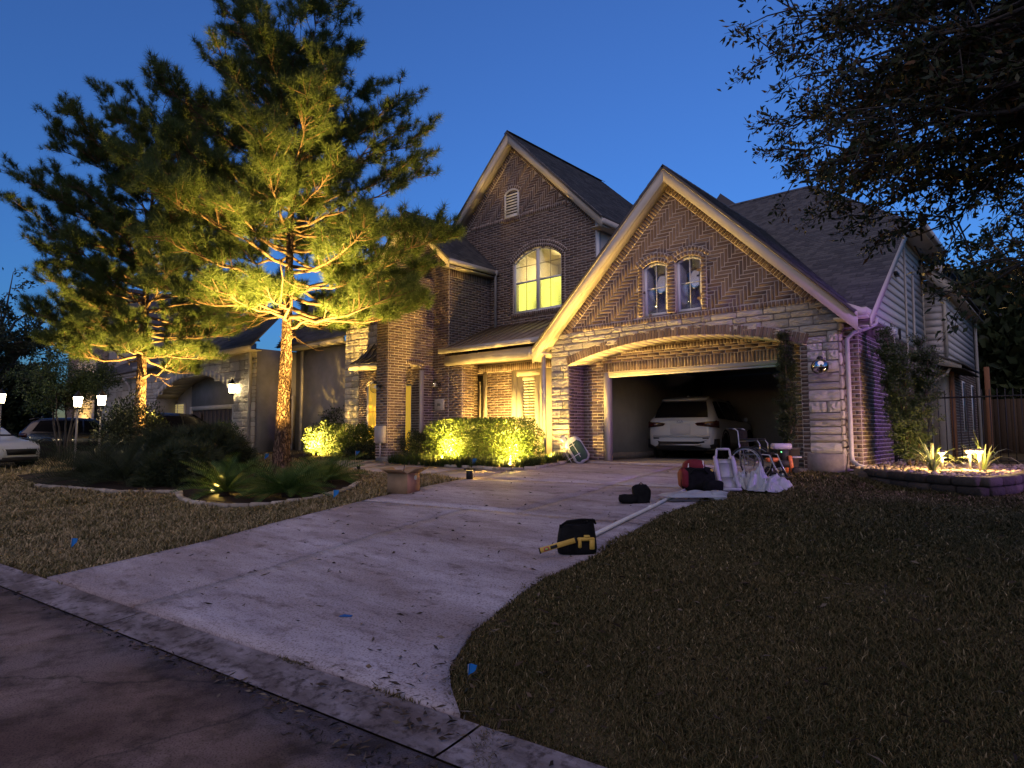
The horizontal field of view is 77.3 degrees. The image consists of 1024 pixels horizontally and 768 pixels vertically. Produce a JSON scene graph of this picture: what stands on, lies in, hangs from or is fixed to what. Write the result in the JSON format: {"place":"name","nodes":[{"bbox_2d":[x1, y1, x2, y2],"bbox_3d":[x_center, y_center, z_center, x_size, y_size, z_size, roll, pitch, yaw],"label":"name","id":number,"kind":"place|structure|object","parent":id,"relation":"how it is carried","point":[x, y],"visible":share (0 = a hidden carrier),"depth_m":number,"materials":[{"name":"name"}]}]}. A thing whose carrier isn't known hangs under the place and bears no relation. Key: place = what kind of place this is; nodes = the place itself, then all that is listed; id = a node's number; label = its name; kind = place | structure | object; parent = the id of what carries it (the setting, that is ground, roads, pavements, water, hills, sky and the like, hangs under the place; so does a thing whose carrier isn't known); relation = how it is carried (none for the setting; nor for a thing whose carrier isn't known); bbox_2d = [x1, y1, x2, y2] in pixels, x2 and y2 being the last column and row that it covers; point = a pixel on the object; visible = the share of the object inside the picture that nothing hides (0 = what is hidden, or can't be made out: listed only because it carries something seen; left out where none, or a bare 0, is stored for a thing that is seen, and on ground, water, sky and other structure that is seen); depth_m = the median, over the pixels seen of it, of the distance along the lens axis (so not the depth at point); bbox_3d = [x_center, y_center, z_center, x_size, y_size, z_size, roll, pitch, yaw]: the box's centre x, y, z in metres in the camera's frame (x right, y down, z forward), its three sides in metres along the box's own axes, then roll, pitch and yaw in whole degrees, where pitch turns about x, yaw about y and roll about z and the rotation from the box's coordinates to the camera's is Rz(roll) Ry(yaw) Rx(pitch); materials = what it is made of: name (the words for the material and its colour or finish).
{"place":"outdoors","nodes":[
{"label":"outdoors","id":0,"kind":"place"},
{"bbox_2d":[0,587,454,767],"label":"street","id":1,"kind":"structure","parent":0,"point":[72,695],"depth_m":3.41,"materials":[{"name":"grey asphalt"}]},
{"bbox_2d":[2,587,439,767],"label":"gutter debris","id":2,"kind":"object","parent":1,"relation":"on","point":[283,709],"visible":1,"depth_m":3.60,"materials":[{"name":"brown plant"}]},
{"bbox_2d":[0,564,605,767],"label":"kerb","id":3,"kind":"structure","parent":1,"relation":"on","point":[270,673],"depth_m":3.71,"materials":[{"name":"concrete"}]},
{"bbox_2d":[295,608,606,765],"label":"fallen leaves","id":4,"kind":"object","parent":3,"relation":"on","point":[450,717],"visible":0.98,"depth_m":3.37,"materials":[{"name":"brown plant"}]},
{"bbox_2d":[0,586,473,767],"bbox_3d":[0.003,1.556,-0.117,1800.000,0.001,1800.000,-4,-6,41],"label":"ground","id":5,"kind":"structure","parent":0,"point":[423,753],"depth_m":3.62,"materials":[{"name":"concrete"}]},
{"bbox_2d":[333,460,508,477],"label":"walkway","id":6,"kind":"structure","parent":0,"point":[375,466],"depth_m":15.90,"materials":[{"name":"concrete"}]},
{"bbox_2d":[47,460,807,717],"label":"driveway","id":7,"kind":"structure","parent":0,"point":[299,581],"depth_m":6.17,"materials":[{"name":"concrete"}]},
{"bbox_2d":[339,614,352,616],"bbox_3d":[-1.250,1.752,4.841,0.100,0.007,0.060,-2,-5,18],"label":"marker flag","id":8,"kind":"object","parent":7,"relation":"on","point":[345,615],"visible":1,"depth_m":4.83,"materials":[{"name":"blue plastic"}]},
{"bbox_2d":[379,465,427,493],"bbox_3d":[-1.951,1.713,11.539,0.776,0.501,0.785,-2,-5,24],"label":"cardboard box","id":9,"kind":"object","parent":7,"relation":"on","point":[406,480],"visible":0.96,"depth_m":11.37,"materials":[{"name":"brown cardboard"}]},
{"bbox_2d":[149,467,688,667],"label":"fallen leaves","id":10,"kind":"object","parent":7,"relation":"on","point":[369,665],"visible":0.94,"depth_m":6.71,"materials":[{"name":"brown plant"}]},
{"bbox_2d":[464,468,474,478],"bbox_3d":[-0.876,1.865,13.211,0.250,0.260,0.246,-4,-6,41],"label":"bollard light","id":11,"kind":"object","parent":7,"relation":"on","point":[469,473],"visible":0.94,"depth_m":13.15,"materials":[{"name":"black metal"}]},
{"bbox_2d":[538,537,576,553],"bbox_3d":[0.443,1.565,6.203,0.376,0.159,0.039,0,-4,0],"label":"spirit level","id":12,"kind":"object","parent":7,"relation":"on","point":[557,545],"visible":1,"depth_m":6.20,"materials":[{"name":"yellow plastic"}]},
{"bbox_2d":[560,435,589,462],"bbox_3d":[1.542,1.610,15.718,0.729,0.702,0.224,-1,-4,10],"label":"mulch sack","id":13,"kind":"object","parent":7,"relation":"on","point":[577,450],"visible":1,"depth_m":15.62,"materials":[{"name":"white plastic"}]},
{"bbox_2d":[557,518,596,554],"bbox_3d":[0.648,1.507,6.388,0.401,0.342,0.293,0,-4,0],"label":"tool bag","id":14,"kind":"object","parent":7,"relation":"on","point":[582,530],"visible":0.99,"depth_m":6.28,"materials":[{"name":"black fabric"}]},
{"bbox_2d":[618,482,650,503],"bbox_3d":[1.770,1.591,9.303,0.463,0.326,0.235,0,-4,0],"label":"black pouch","id":15,"kind":"object","parent":7,"relation":"on","point":[641,493],"visible":0.94,"depth_m":9.22,"materials":[{"name":"fabric"}]},
{"bbox_2d":[595,489,686,535],"bbox_3d":[1.768,1.673,8.509,0.055,0.284,4.049,-3,-5,30],"label":"plastic pole","id":16,"kind":"object","parent":7,"relation":"on","point":[620,521],"visible":0.59,"depth_m":8.06,"materials":[{"name":"white plastic"}]},
{"bbox_2d":[659,490,727,500],"bbox_3d":[2.641,1.626,9.377,0.961,0.140,0.420,0,-4,0],"label":"white plastic bag","id":17,"kind":"object","parent":7,"relation":"on","point":[713,494],"visible":0.91,"depth_m":9.23,"materials":[{"name":"white plastic"}]},
{"bbox_2d":[677,459,723,490],"bbox_3d":[3.005,1.461,10.229,0.655,0.511,0.480,0,-4,0],"label":"duffel bag","id":18,"kind":"object","parent":7,"relation":"on","point":[694,474],"visible":0.91,"depth_m":10.12,"materials":[{"name":"black fabric"}]},
{"bbox_2d":[713,448,741,490],"bbox_3d":[3.473,1.375,10.406,0.352,0.660,0.755,-1,-4,7],"label":"toddler slide","id":19,"kind":"object","parent":7,"relation":"on","point":[725,471],"visible":0.94,"depth_m":10.35,"materials":[{"name":"grey plastic"}]},
{"bbox_2d":[727,428,791,478],"bbox_3d":[4.349,1.229,11.231,0.980,0.918,0.635,-4,-5,38],"label":"wheelchair","id":20,"kind":"object","parent":7,"relation":"on","point":[743,440],"visible":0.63,"depth_m":11.22,"materials":[{"name":"metal"}]},
{"bbox_2d":[733,462,793,492],"bbox_3d":[3.971,1.445,10.163,0.895,0.440,0.961,3,-5,-34],"label":"plastic sheeting","id":21,"kind":"object","parent":7,"relation":"on","point":[757,479],"visible":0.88,"depth_m":9.99,"materials":[{"name":"white plastic"}]},
{"bbox_2d":[764,443,801,473],"bbox_3d":[5.056,1.395,11.924,0.630,0.575,0.300,0,-4,0],"label":"garden machine","id":22,"kind":"object","parent":7,"relation":"on","point":[786,459],"visible":0.74,"depth_m":11.85,"materials":[{"name":"orange plastic"}]},
{"bbox_2d":[772,330,801,468],"bbox_3d":[5.381,0.267,12.504,0.599,2.766,0.596,-4,-6,41],"label":"potted conifer","id":23,"kind":"object","parent":7,"relation":"on","point":[787,419],"visible":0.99,"depth_m":12.47,"materials":[{"name":"green plant"}]},
{"bbox_2d":[0,450,1023,767],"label":"lawn","id":24,"kind":"structure","parent":0,"point":[626,736],"depth_m":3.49,"materials":[{"name":"plant"}]},
{"bbox_2d":[0,388,5,429],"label":"lamp post","id":25,"kind":"object","parent":24,"relation":"on","point":[2,395],"visible":1,"depth_m":22.11,"materials":[{"name":"glass"}]},
{"bbox_2d":[0,426,39,465],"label":"parked car","id":26,"kind":"object","parent":24,"relation":"on","point":[14,448],"visible":0.89,"depth_m":22.61,"materials":[{"name":"white paint"}]},
{"bbox_2d":[0,360,60,437],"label":"thicket","id":27,"kind":"object","parent":24,"relation":"on","point":[14,421],"visible":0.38,"depth_m":54.84,"materials":[{"name":"green plant"}]},
{"bbox_2d":[0,267,77,402],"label":"broadleaf tree","id":28,"kind":"object","parent":24,"relation":"on","point":[13,347],"visible":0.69,"depth_m":34.28,"materials":[{"name":"green plant"}]},
{"bbox_2d":[0,345,125,458],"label":"broadleaf tree","id":29,"kind":"object","parent":24,"relation":"on","point":[84,381],"visible":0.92,"depth_m":25.78,"materials":[{"name":"green plant"}]},
{"bbox_2d":[18,416,107,457],"bbox_3d":[-19.293,2.385,28.846,4.722,1.807,2.080,3,-5,-37],"label":"parked car","id":30,"kind":"object","parent":24,"relation":"on","point":[38,429],"visible":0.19,"depth_m":27.56,"materials":[{"name":"paint"}]},
{"bbox_2d":[70,538,77,548],"bbox_3d":[-5.221,1.922,7.636,0.094,0.160,0.019,-1,-4,9],"label":"marker flag","id":31,"kind":"object","parent":24,"relation":"on","point":[73,541],"visible":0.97,"depth_m":7.64,"materials":[{"name":"plastic"}]},
{"bbox_2d":[34,484,175,493],"bbox_3d":[-9.111,2.291,13.935,5.393,0.166,0.443,-2,-5,28],"label":"stone edging","id":32,"kind":"object","parent":24,"relation":"on","point":[105,490],"visible":0.48,"depth_m":13.47,"materials":[{"name":"grey stone"}]},
{"bbox_2d":[107,406,169,446],"bbox_3d":[-13.636,1.886,23.320,2.369,2.420,2.386,0,-4,-4],"label":"shrub","id":33,"kind":"object","parent":24,"relation":"on","point":[146,423],"visible":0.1,"depth_m":23.24,"materials":[{"name":"green plant"}]},
{"bbox_2d":[0,61,282,437],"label":"pine tree","id":34,"kind":"object","parent":24,"relation":"on","point":[89,306],"visible":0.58,"depth_m":21.34,"materials":[{"name":"green plant"}]},
{"bbox_2d":[103,413,207,447],"bbox_3d":[-13.730,2.047,26.104,2.080,1.807,4.722,-3,-5,36],"label":"parked car","id":35,"kind":"object","parent":24,"relation":"on","point":[177,419],"visible":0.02,"depth_m":25.56,"materials":[{"name":"paint"}]},
{"bbox_2d":[61,288,259,419],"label":"gabled house","id":36,"kind":"structure","parent":24,"relation":"on","point":[95,407],"depth_m":47.72,"materials":[{"name":"brick"}]},
{"bbox_2d":[17,466,353,502],"bbox_3d":[-8.116,2.337,15.928,13.600,0.304,5.200,-4,-6,41],"label":"mulch bed","id":37,"kind":"object","parent":24,"relation":"on","point":[337,484],"visible":0.26,"depth_m":13.15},
{"bbox_2d":[73,391,83,469],"bbox_3d":[-13.573,1.450,19.949,0.312,2.495,0.270,-4,-6,41],"label":"lamp post","id":38,"kind":"object","parent":37,"relation":"on","point":[78,396],"visible":0.73,"depth_m":19.94,"materials":[{"name":"paint"}]},
{"bbox_2d":[18,435,150,487],"bbox_3d":[-10.336,1.962,15.665,2.632,1.481,2.738,1,-4,-11],"label":"sago palm","id":39,"kind":"object","parent":37,"relation":"on","point":[72,471],"visible":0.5,"depth_m":15.34,"materials":[{"name":"green plant"}]},
{"bbox_2d":[31,434,144,481],"bbox_3d":[-11.165,2.061,17.092,2.776,1.492,2.679,-4,-6,41],"label":"sago palm","id":40,"kind":"object","parent":37,"relation":"on","point":[82,451],"visible":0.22,"depth_m":16.79,"materials":[{"name":"green plant"}]},
{"bbox_2d":[96,389,106,449],"bbox_3d":[-13.175,1.435,20.480,0.312,2.527,0.270,-4,-6,41],"label":"lamp post","id":41,"kind":"object","parent":37,"relation":"on","point":[101,395],"visible":0.64,"depth_m":20.48,"materials":[{"name":"glass"}]},
{"bbox_2d":[57,440,163,488],"bbox_3d":[-8.956,1.918,14.754,2.501,1.289,2.422,-4,-6,41],"label":"sago palm","id":42,"kind":"object","parent":37,"relation":"on","point":[123,471],"visible":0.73,"depth_m":14.53,"materials":[{"name":"green plant"}]},
{"bbox_2d":[86,387,171,456],"bbox_3d":[-11.897,1.451,20.042,2.800,2.703,2.581,0,-4,0],"label":"shrub","id":43,"kind":"object","parent":37,"relation":"on","point":[114,426],"visible":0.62,"depth_m":19.73,"materials":[{"name":"green plant"}]},
{"bbox_2d":[120,424,189,470],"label":"juniper","id":44,"kind":"object","parent":37,"relation":"on","point":[159,436],"visible":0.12,"depth_m":17.31,"materials":[{"name":"green plant"}]},
{"bbox_2d":[127,434,236,487],"bbox_3d":[-7.467,1.884,14.580,2.848,1.547,2.425,-4,-6,41],"label":"juniper","id":45,"kind":"object","parent":37,"relation":"on","point":[164,467],"visible":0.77,"depth_m":13.99,"materials":[{"name":"green plant"}]},
{"bbox_2d":[159,419,261,474],"bbox_3d":[-7.863,1.855,16.561,3.364,2.052,2.727,-4,-6,41],"label":"juniper","id":46,"kind":"object","parent":37,"relation":"on","point":[229,442],"visible":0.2,"depth_m":16.20,"materials":[{"name":"green plant"}]},
{"bbox_2d":[169,452,267,501],"bbox_3d":[-5.309,1.722,11.838,1.667,1.018,1.656,-4,-6,41],"label":"sago palm","id":47,"kind":"object","parent":37,"relation":"on","point":[224,475],"visible":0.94,"depth_m":11.65,"materials":[{"name":"green plant"}]},
{"bbox_2d":[215,419,246,447],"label":"shrub","id":48,"kind":"object","parent":37,"relation":"on","point":[231,426],"visible":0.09,"depth_m":20.15,"materials":[{"name":"green plant"}]},
{"bbox_2d":[97,0,467,473],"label":"pine tree","id":49,"kind":"object","parent":37,"relation":"on","point":[302,82],"visible":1,"depth_m":15.16,"materials":[{"name":"green plant"}]},
{"bbox_2d":[232,455,337,501],"bbox_3d":[-4.007,1.727,11.452,1.896,0.943,1.820,-4,-6,41],"label":"sago palm","id":50,"kind":"object","parent":37,"relation":"on","point":[289,485],"visible":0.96,"depth_m":11.28,"materials":[{"name":"green plant"}]},
{"bbox_2d":[287,450,369,483],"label":"sago palm","id":51,"kind":"object","parent":37,"relation":"on","point":[331,465],"visible":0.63,"depth_m":13.17,"materials":[{"name":"green plant"}]},
{"bbox_2d":[98,300,361,452],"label":"neighbour house","id":52,"kind":"structure","parent":24,"relation":"on","point":[317,385],"depth_m":26.57,"materials":[{"name":"stone"}]},
{"bbox_2d":[175,403,185,413],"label":"window","id":53,"kind":"structure","parent":52,"relation":"in","point":[180,408],"depth_m":32.69,"materials":[{"name":"yellow glass"}]},
{"bbox_2d":[228,379,236,395],"bbox_3d":[-11.629,0.135,26.598,0.362,0.705,0.312,1,-5,-19],"label":"wall lantern","id":54,"kind":"object","parent":52,"relation":"attached to","point":[232,384],"depth_m":26.51,"materials":[{"name":"white glass"}]},
{"bbox_2d":[0,449,508,584],"bbox_3d":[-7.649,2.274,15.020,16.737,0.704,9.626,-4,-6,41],"label":"lawn grass","id":55,"kind":"structure","parent":24,"relation":"on","point":[194,523],"depth_m":9.49,"materials":[{"name":"plant"}]},
{"bbox_2d":[175,481,359,507],"bbox_3d":[-4.716,2.023,11.690,3.628,0.276,2.674,0,-4,-8],"label":"stone edging","id":56,"kind":"object","parent":24,"relation":"on","point":[179,495],"visible":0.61,"depth_m":10.79,"materials":[{"name":"grey stone"}]},
{"bbox_2d":[312,405,344,446],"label":"shrub","id":57,"kind":"object","parent":24,"relation":"on","point":[328,417],"visible":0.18,"depth_m":24.66,"materials":[{"name":"green plant"}]},
{"bbox_2d":[333,490,338,497],"bbox_3d":[-2.991,1.896,10.887,0.113,0.180,0.020,-1,-4,7],"label":"marker flag","id":58,"kind":"object","parent":24,"relation":"on","point":[335,492],"visible":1,"depth_m":10.89,"materials":[{"name":"plastic"}]},
{"bbox_2d":[290,452,406,459],"bbox_3d":[-5.809,2.412,21.365,5.900,0.142,2.200,-4,-6,41],"label":"mulch bed","id":59,"kind":"object","parent":24,"relation":"on","point":[302,454],"visible":0.4,"depth_m":21.21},
{"bbox_2d":[301,419,343,455],"bbox_3d":[-6.273,1.871,21.667,2.108,1.370,1.445,-4,-6,41],"label":"shrub","id":60,"kind":"object","parent":59,"relation":"on","point":[322,435],"visible":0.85,"depth_m":21.41,"materials":[{"name":"green plant"}]},
{"bbox_2d":[335,420,374,456],"bbox_3d":[-4.934,1.823,20.672,2.222,1.302,1.442,-4,-6,41],"label":"shrub","id":61,"kind":"object","parent":59,"relation":"on","point":[346,438],"visible":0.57,"depth_m":20.35,"materials":[{"name":"green plant"}]},
{"bbox_2d":[339,443,375,458],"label":"shrub","id":62,"kind":"object","parent":59,"relation":"on","point":[367,449],"visible":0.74,"depth_m":19.68,"materials":[{"name":"green plant"}]},
{"bbox_2d":[467,664,476,682],"bbox_3d":[-0.226,1.656,3.652,0.059,0.110,0.018,-1,-4,16],"label":"marker flag","id":63,"kind":"object","parent":24,"relation":"on","point":[471,668],"visible":1,"depth_m":3.65,"materials":[{"name":"plastic"}]},
{"bbox_2d":[384,449,572,468],"bbox_3d":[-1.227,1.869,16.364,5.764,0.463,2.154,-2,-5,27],"label":"border grass","id":64,"kind":"structure","parent":24,"relation":"on","point":[425,460],"depth_m":15.88,"materials":[{"name":"green plant"}]},
{"bbox_2d":[398,428,439,455],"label":"shrub","id":65,"kind":"object","parent":64,"relation":"on","point":[413,443],"visible":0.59,"depth_m":18.45,"materials":[{"name":"green plant"}]},
{"bbox_2d":[421,416,545,462],"bbox_3d":[-0.806,1.511,16.948,4.012,1.343,1.208,-4,-6,41],"label":"hedge","id":66,"kind":"object","parent":64,"relation":"on","point":[514,434],"visible":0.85,"depth_m":16.50,"materials":[{"name":"green plant"}]},
{"bbox_2d":[409,460,567,470],"bbox_3d":[-1.181,2.081,16.905,5.601,0.209,2.011,-4,-6,41],"label":"stone edging","id":67,"kind":"object","parent":24,"relation":"on","point":[516,468],"visible":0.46,"depth_m":15.03,"materials":[{"name":"grey stone"}]},
{"bbox_2d":[344,130,994,472],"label":"brick house","id":68,"kind":"structure","parent":24,"relation":"on","point":[605,319],"depth_m":16.64,"materials":[{"name":"brick"}]},
{"bbox_2d":[367,382,375,440],"bbox_3d":[-4.772,0.941,21.994,0.620,2.050,0.071,-4,-6,41],"label":"window","id":69,"kind":"structure","parent":68,"relation":"in","point":[371,397],"depth_m":22.06,"materials":[{"name":"yellow glass"}]},
{"bbox_2d":[372,381,381,392],"bbox_3d":[-3.979,0.094,18.695,0.320,0.360,0.360,-4,-6,41],"label":"globe wall lamp","id":70,"kind":"object","parent":68,"relation":"attached to","point":[379,385],"visible":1,"depth_m":18.68,"materials":[{"name":"black metal"}]},
{"bbox_2d":[374,426,385,456],"bbox_3d":[-3.834,1.660,18.587,0.420,0.900,0.148,-4,-6,41],"label":"utility box","id":71,"kind":"object","parent":68,"relation":"attached to","point":[379,434],"visible":1,"depth_m":18.51,"materials":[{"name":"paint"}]},
{"bbox_2d":[405,384,411,450],"bbox_3d":[-3.475,1.102,20.840,0.730,2.150,0.070,-4,-6,41],"label":"window","id":72,"kind":"structure","parent":68,"relation":"in","point":[408,387],"depth_m":20.74,"materials":[{"name":"yellow glass"}]},
{"bbox_2d":[430,379,440,390],"bbox_3d":[-2.352,0.029,19.615,0.320,0.360,0.360,-4,-6,41],"label":"globe wall lamp","id":73,"kind":"object","parent":68,"relation":"attached to","point":[435,380],"visible":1,"depth_m":19.59,"materials":[{"name":"silver metal"}]},
{"bbox_2d":[434,399,443,410],"bbox_3d":[-2.233,0.635,19.673,0.420,0.360,0.058,-4,-6,41],"label":"address plaque","id":74,"kind":"object","parent":68,"relation":"attached to","point":[439,404],"visible":1,"depth_m":19.64,"materials":[{"name":"stone"}]},
{"bbox_2d":[512,369,543,456],"bbox_3d":[0.523,0.865,19.001,1.320,2.590,0.110,-4,-6,41],"label":"window","id":75,"kind":"structure","parent":68,"relation":"in","point":[526,393],"depth_m":19.09,"materials":[{"name":"yellow"}]},
{"bbox_2d":[514,247,561,314],"bbox_3d":[0.867,-3.231,19.948,1.990,2.040,0.330,-4,-6,41],"label":"window","id":76,"kind":"structure","parent":68,"relation":"in","point":[528,297],"depth_m":19.93,"materials":[{"name":"yellow glass"}]},
{"bbox_2d":[644,258,672,317],"bbox_3d":[3.334,-2.178,14.758,0.720,1.450,0.130,-4,-6,41],"label":"window","id":77,"kind":"structure","parent":68,"relation":"in","point":[655,274],"depth_m":14.81,"materials":[{"name":"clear glass"}]},
{"bbox_2d":[676,251,701,312],"bbox_3d":[3.957,-2.220,14.212,0.720,1.450,0.130,-4,-6,41],"label":"window","id":78,"kind":"structure","parent":68,"relation":"in","point":[689,288],"depth_m":14.27,"materials":[{"name":"clear glass"}]},
{"bbox_2d":[648,395,753,458],"bbox_3d":[5.711,1.306,18.900,2.080,1.807,4.722,-3,-5,33],"label":"parked car","id":79,"kind":"object","parent":68,"relation":"in","point":[693,425],"visible":0.8,"depth_m":17.12,"materials":[{"name":"white paint"}]},
{"bbox_2d":[811,356,829,374],"bbox_3d":[5.815,-0.345,12.069,0.320,0.360,0.360,-4,-6,41],"label":"globe wall lamp","id":80,"kind":"object","parent":68,"relation":"attached to","point":[820,365],"visible":1,"depth_m":11.95,"materials":[{"name":"silver metal"}]},
{"bbox_2d":[962,381,967,430],"bbox_3d":[13.584,0.670,19.217,0.035,1.500,0.600,-4,-6,41],"label":"window","id":81,"kind":"structure","parent":68,"relation":"in","point":[963,383],"depth_m":19.16,"materials":[{"name":"grey glass"}]},
{"bbox_2d":[971,385,975,430],"bbox_3d":[15.037,0.792,20.865,0.035,1.500,0.600,-4,-6,41],"label":"window","id":82,"kind":"structure","parent":68,"relation":"in","point":[972,387],"depth_m":20.74,"materials":[{"name":"grey glass"}]},
{"bbox_2d":[461,479,1023,766],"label":"fallen leaves","id":83,"kind":"object","parent":24,"relation":"on","point":[1016,757],"visible":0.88,"depth_m":4.45,"materials":[{"name":"brown plant"}]},
{"bbox_2d":[717,0,1023,341],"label":"oak tree","id":84,"kind":"object","parent":24,"relation":"on","point":[910,74],"visible":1,"depth_m":5.16,"materials":[{"name":"green plant"}]},
{"bbox_2d":[849,461,1023,476],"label":"river rocks","id":85,"kind":"object","parent":24,"relation":"on","point":[962,469],"visible":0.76,"depth_m":10.78,"materials":[{"name":"beige stone"}]},
{"bbox_2d":[872,322,948,465],"bbox_3d":[7.297,0.185,11.707,1.208,2.733,1.123,-1,-4,15],"label":"tall shrub","id":86,"kind":"object","parent":85,"relation":"on","point":[898,383],"visible":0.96,"depth_m":11.56,"materials":[{"name":"green plant"}]},
{"bbox_2d":[898,432,969,470],"bbox_3d":[6.622,1.071,10.233,1.186,0.640,1.032,-1,-4,13],"label":"striped plant","id":87,"kind":"object","parent":85,"relation":"on","point":[932,461],"visible":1,"depth_m":10.21,"materials":[{"name":"green plant"}]},
{"bbox_2d":[938,450,946,469],"bbox_3d":[6.975,1.243,10.382,0.160,0.335,0.156,-4,-6,41],"label":"path light","id":88,"kind":"object","parent":85,"relation":"on","point":[942,464],"visible":0.68,"depth_m":10.36,"materials":[{"name":"metal"}]},
{"bbox_2d":[963,449,973,469],"bbox_3d":[7.428,1.232,10.384,0.160,0.355,0.156,-4,-6,41],"label":"path light","id":89,"kind":"object","parent":85,"relation":"on","point":[969,459],"visible":0.88,"depth_m":10.37,"materials":[{"name":"metal"}]},
{"bbox_2d":[973,449,984,470],"bbox_3d":[7.409,1.208,10.136,0.160,0.365,0.156,-4,-6,41],"label":"path light","id":90,"kind":"object","parent":85,"relation":"on","point":[979,451],"visible":1,"depth_m":10.12,"materials":[{"name":"metal"}]},
{"bbox_2d":[942,429,1017,469],"bbox_3d":[7.616,1.080,10.420,1.240,0.685,1.093,-1,-5,18],"label":"striped plant","id":91,"kind":"object","parent":85,"relation":"on","point":[986,462],"visible":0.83,"depth_m":10.34,"materials":[{"name":"green plant"}]},
{"bbox_2d":[858,468,1023,497],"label":"retaining wall","id":92,"kind":"structure","parent":24,"relation":"on","point":[1005,484],"depth_m":8.93,"materials":[{"name":"grey stone"}]},
{"bbox_2d":[893,388,1023,463],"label":"iron fence","id":93,"kind":"object","parent":24,"relation":"on","point":[974,397],"visible":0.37,"depth_m":12.96,"materials":[{"name":"black metal"}]},
{"bbox_2d":[928,263,1023,451],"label":"thicket","id":94,"kind":"object","parent":24,"relation":"on","point":[1000,339],"visible":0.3,"depth_m":22.68,"materials":[{"name":"green plant"}]},
{"bbox_2d":[945,203,1023,273],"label":"broadleaf tree","id":95,"kind":"object","parent":24,"relation":"on","point":[984,239],"visible":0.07,"depth_m":25.88,"materials":[{"name":"green plant"}]},
{"bbox_2d":[983,399,1023,453],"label":"board fence","id":96,"kind":"object","parent":24,"relation":"on","point":[1010,425],"visible":0.67,"depth_m":21.53,"materials":[{"name":"brown wood"}]},
{"bbox_2d":[0,0,1023,417],"label":"sky","id":97,"kind":"structure","parent":0,"point":[618,91],"materials":[{"name":"blue"}]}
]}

